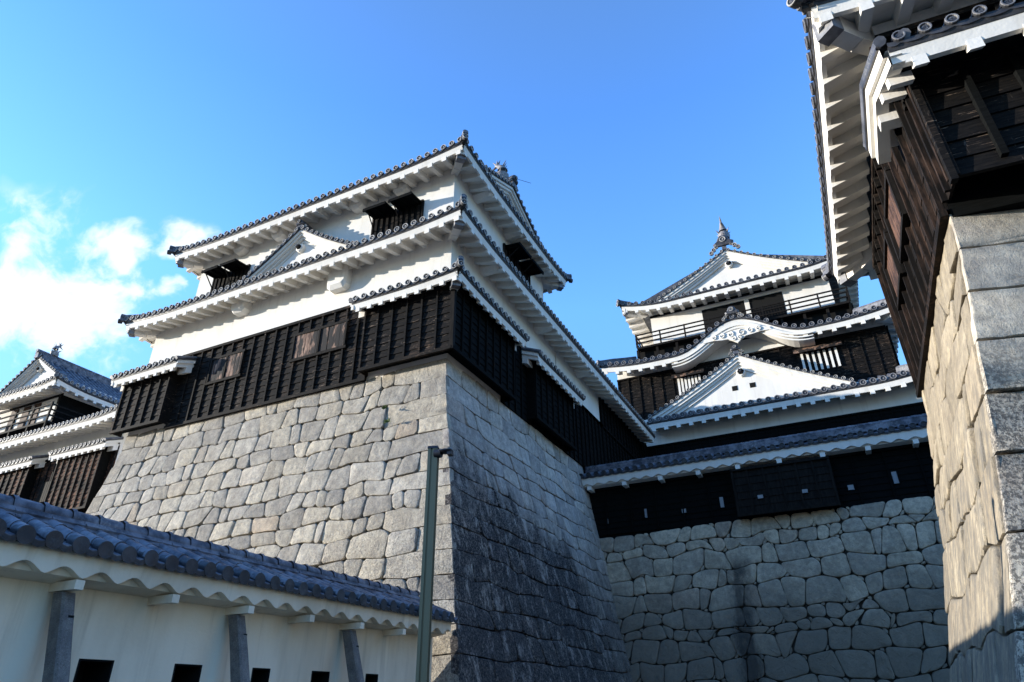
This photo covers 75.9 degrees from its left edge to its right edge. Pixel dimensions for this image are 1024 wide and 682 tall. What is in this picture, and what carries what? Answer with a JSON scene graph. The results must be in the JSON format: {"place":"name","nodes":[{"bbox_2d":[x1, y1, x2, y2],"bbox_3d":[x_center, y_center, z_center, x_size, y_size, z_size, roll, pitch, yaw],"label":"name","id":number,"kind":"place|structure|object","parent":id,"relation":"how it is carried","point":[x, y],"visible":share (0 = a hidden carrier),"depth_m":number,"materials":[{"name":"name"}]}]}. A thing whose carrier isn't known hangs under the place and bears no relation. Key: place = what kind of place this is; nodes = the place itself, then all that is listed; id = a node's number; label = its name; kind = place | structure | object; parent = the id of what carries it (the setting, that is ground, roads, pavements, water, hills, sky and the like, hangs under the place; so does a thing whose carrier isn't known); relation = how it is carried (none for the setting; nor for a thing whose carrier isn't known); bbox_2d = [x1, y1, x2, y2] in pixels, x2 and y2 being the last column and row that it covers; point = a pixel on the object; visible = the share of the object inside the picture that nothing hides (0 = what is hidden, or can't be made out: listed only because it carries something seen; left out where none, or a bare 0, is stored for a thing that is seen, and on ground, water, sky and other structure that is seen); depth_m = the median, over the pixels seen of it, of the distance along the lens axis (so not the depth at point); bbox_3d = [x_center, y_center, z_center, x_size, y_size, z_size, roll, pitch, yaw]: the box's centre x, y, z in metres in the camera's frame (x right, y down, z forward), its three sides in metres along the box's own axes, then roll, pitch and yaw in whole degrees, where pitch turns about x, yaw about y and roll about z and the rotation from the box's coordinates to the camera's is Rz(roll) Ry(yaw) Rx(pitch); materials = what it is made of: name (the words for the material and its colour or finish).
{"place":"outdoors","nodes":[
{"label":"outdoors","id":0,"kind":"place"},
{"bbox_2d":[0,0,906,390],"label":"sky","id":1,"kind":"structure","parent":0,"point":[131,130],"materials":[{"name":"blue"}]},
{"bbox_2d":[596,217,925,456],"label":"keep","id":2,"kind":"structure","parent":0,"point":[740,346],"depth_m":33.94,"materials":[{"name":"white paint"}]},
{"bbox_2d":[671,368,703,394],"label":"lattice window","id":3,"kind":"structure","parent":2,"relation":"in","point":[692,380],"depth_m":35.25,"materials":[{"name":"white wood"}]},
{"bbox_2d":[793,340,844,371],"bbox_3d":[15.289,0.770,32.669,2.250,1.410,0.420,-14,-32,22],"label":"lattice window","id":4,"kind":"structure","parent":2,"relation":"in","point":[834,343],"depth_m":32.69,"materials":[{"name":"white wood"}]},
{"label":"ground","id":5,"kind":"structure","parent":0,"visible":0},
{"bbox_2d":[42,591,75,681],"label":"stone post","id":6,"kind":"object","parent":5,"relation":"on","point":[57,663],"visible":1,"depth_m":6.06,"materials":[{"name":"black stone"}]},
{"bbox_2d":[0,493,457,681],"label":"plaster wall","id":7,"kind":"structure","parent":5,"relation":"on","point":[152,605],"depth_m":7.43,"materials":[{"name":"white"}]},
{"bbox_2d":[228,615,249,681],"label":"stone post","id":8,"kind":"object","parent":5,"relation":"on","point":[239,665],"visible":1,"depth_m":7.78,"materials":[{"name":"black stone"}]},
{"bbox_2d":[342,630,363,681],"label":"stone post","id":9,"kind":"object","parent":5,"relation":"on","point":[353,663],"visible":1,"depth_m":9.51,"materials":[{"name":"black stone"}]},
{"bbox_2d":[86,358,632,681],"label":"granite rampart","id":10,"kind":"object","parent":5,"relation":"on","point":[333,479],"visible":0.74,"depth_m":16.62,"materials":[{"name":"stone"}]},
{"bbox_2d":[109,130,617,466],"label":"keep","id":11,"kind":"structure","parent":10,"relation":"on","point":[442,253],"depth_m":20.36,"materials":[{"name":"white paint"}]},
{"bbox_2d":[201,265,230,292],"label":"shuttered window","id":12,"kind":"structure","parent":11,"relation":"in","point":[220,278],"depth_m":22.74,"materials":[{"name":"black wood"}]},
{"bbox_2d":[205,349,246,385],"bbox_3d":[-8.942,0.825,20.527,1.470,0.940,0.100,-14,-32,22],"label":"boarded window","id":13,"kind":"structure","parent":11,"relation":"in","point":[229,366],"depth_m":20.49,"materials":[{"name":"brown wood"}]},
{"bbox_2d":[219,258,250,285],"bbox_3d":[-9.453,-2.210,22.239,0.830,1.000,0.670,-14,-32,22],"label":"shuttered window","id":14,"kind":"structure","parent":11,"relation":"in","point":[238,269],"depth_m":22.43,"materials":[{"name":"black wood"}]},
{"bbox_2d":[289,318,349,362],"bbox_3d":[-5.606,0.005,19.113,2.060,0.940,0.100,-14,-32,22],"label":"boarded window","id":15,"kind":"structure","parent":11,"relation":"in","point":[332,337],"depth_m":19.07,"materials":[{"name":"brown wood"}]},
{"bbox_2d":[362,201,396,237],"bbox_3d":[-4.043,-3.593,19.975,0.940,1.120,0.670,-14,-32,22],"label":"shuttered window","id":16,"kind":"structure","parent":11,"relation":"in","point":[384,217],"depth_m":20.18,"materials":[{"name":"black wood"}]},
{"bbox_2d":[388,191,424,228],"bbox_3d":[-3.199,-3.801,19.617,0.940,1.120,0.670,-14,-32,22],"label":"shuttered window","id":17,"kind":"structure","parent":11,"relation":"in","point":[409,207],"depth_m":19.82,"materials":[{"name":"black wood"}]},
{"bbox_2d":[503,242,531,271],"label":"shuttered window","id":18,"kind":"structure","parent":11,"relation":"in","point":[515,252],"depth_m":22.34,"materials":[{"name":"black wood"}]},
{"bbox_2d":[518,259,543,284],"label":"shuttered window","id":19,"kind":"structure","parent":11,"relation":"in","point":[528,268],"depth_m":23.18,"materials":[{"name":"black wood"}]},
{"bbox_2d":[580,389,655,473],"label":"gallery wing","id":20,"kind":"structure","parent":10,"relation":"on","point":[628,433],"depth_m":29.37,"materials":[{"name":"black wood"}]},
{"bbox_2d":[415,446,453,681],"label":"lamp pole","id":21,"kind":"object","parent":5,"relation":"on","point":[435,453],"visible":1,"depth_m":5.98,"materials":[{"name":"metal"}]},
{"bbox_2d":[599,496,950,681],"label":"rubble wall","id":22,"kind":"structure","parent":5,"relation":"on","point":[853,593],"depth_m":19.38,"materials":[{"name":"stone"}]},
{"bbox_2d":[579,414,934,538],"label":"boarded parapet","id":23,"kind":"structure","parent":22,"relation":"on","point":[885,461],"depth_m":21.18,"materials":[{"name":"black wood"}]},
{"bbox_2d":[922,209,1023,681],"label":"granite rampart","id":24,"kind":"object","parent":5,"relation":"on","point":[973,395],"visible":1,"depth_m":6.73,"materials":[{"name":"stone"}]},
{"bbox_2d":[786,0,1023,397],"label":"gate turret","id":25,"kind":"object","parent":24,"relation":"on","point":[918,112],"visible":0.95,"depth_m":8.44,"materials":[{"name":"white paint"}]},
{"bbox_2d":[883,228,905,310],"bbox_3d":[6.440,-1.194,11.080,0.100,0.890,1.270,-14,-32,22],"label":"boarded window","id":26,"kind":"structure","parent":25,"relation":"in","point":[894,271],"depth_m":11.07,"materials":[{"name":"brown wood"}]},
{"bbox_2d":[883,165,909,263],"bbox_3d":[5.748,-1.874,9.839,0.100,0.890,1.320,-14,-32,22],"label":"boarded window","id":27,"kind":"structure","parent":25,"relation":"in","point":[896,218],"depth_m":9.80,"materials":[{"name":"brown wood"}]},
{"bbox_3d":[-22.698,12.044,26.163,18.000,8.121,1.860,-14,-32,22],"label":"granite rampart","id":28,"kind":"object","parent":5,"relation":"on","visible":0},
{"bbox_2d":[0,342,128,512],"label":"corner tower","id":29,"kind":"structure","parent":28,"relation":"on","point":[61,446],"depth_m":29.96,"materials":[{"name":"white paint"}]},
{"bbox_2d":[36,481,50,502],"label":"boarded window","id":30,"kind":"structure","parent":29,"relation":"in","point":[43,490],"depth_m":28.78,"materials":[{"name":"brown wood"}]}
]}

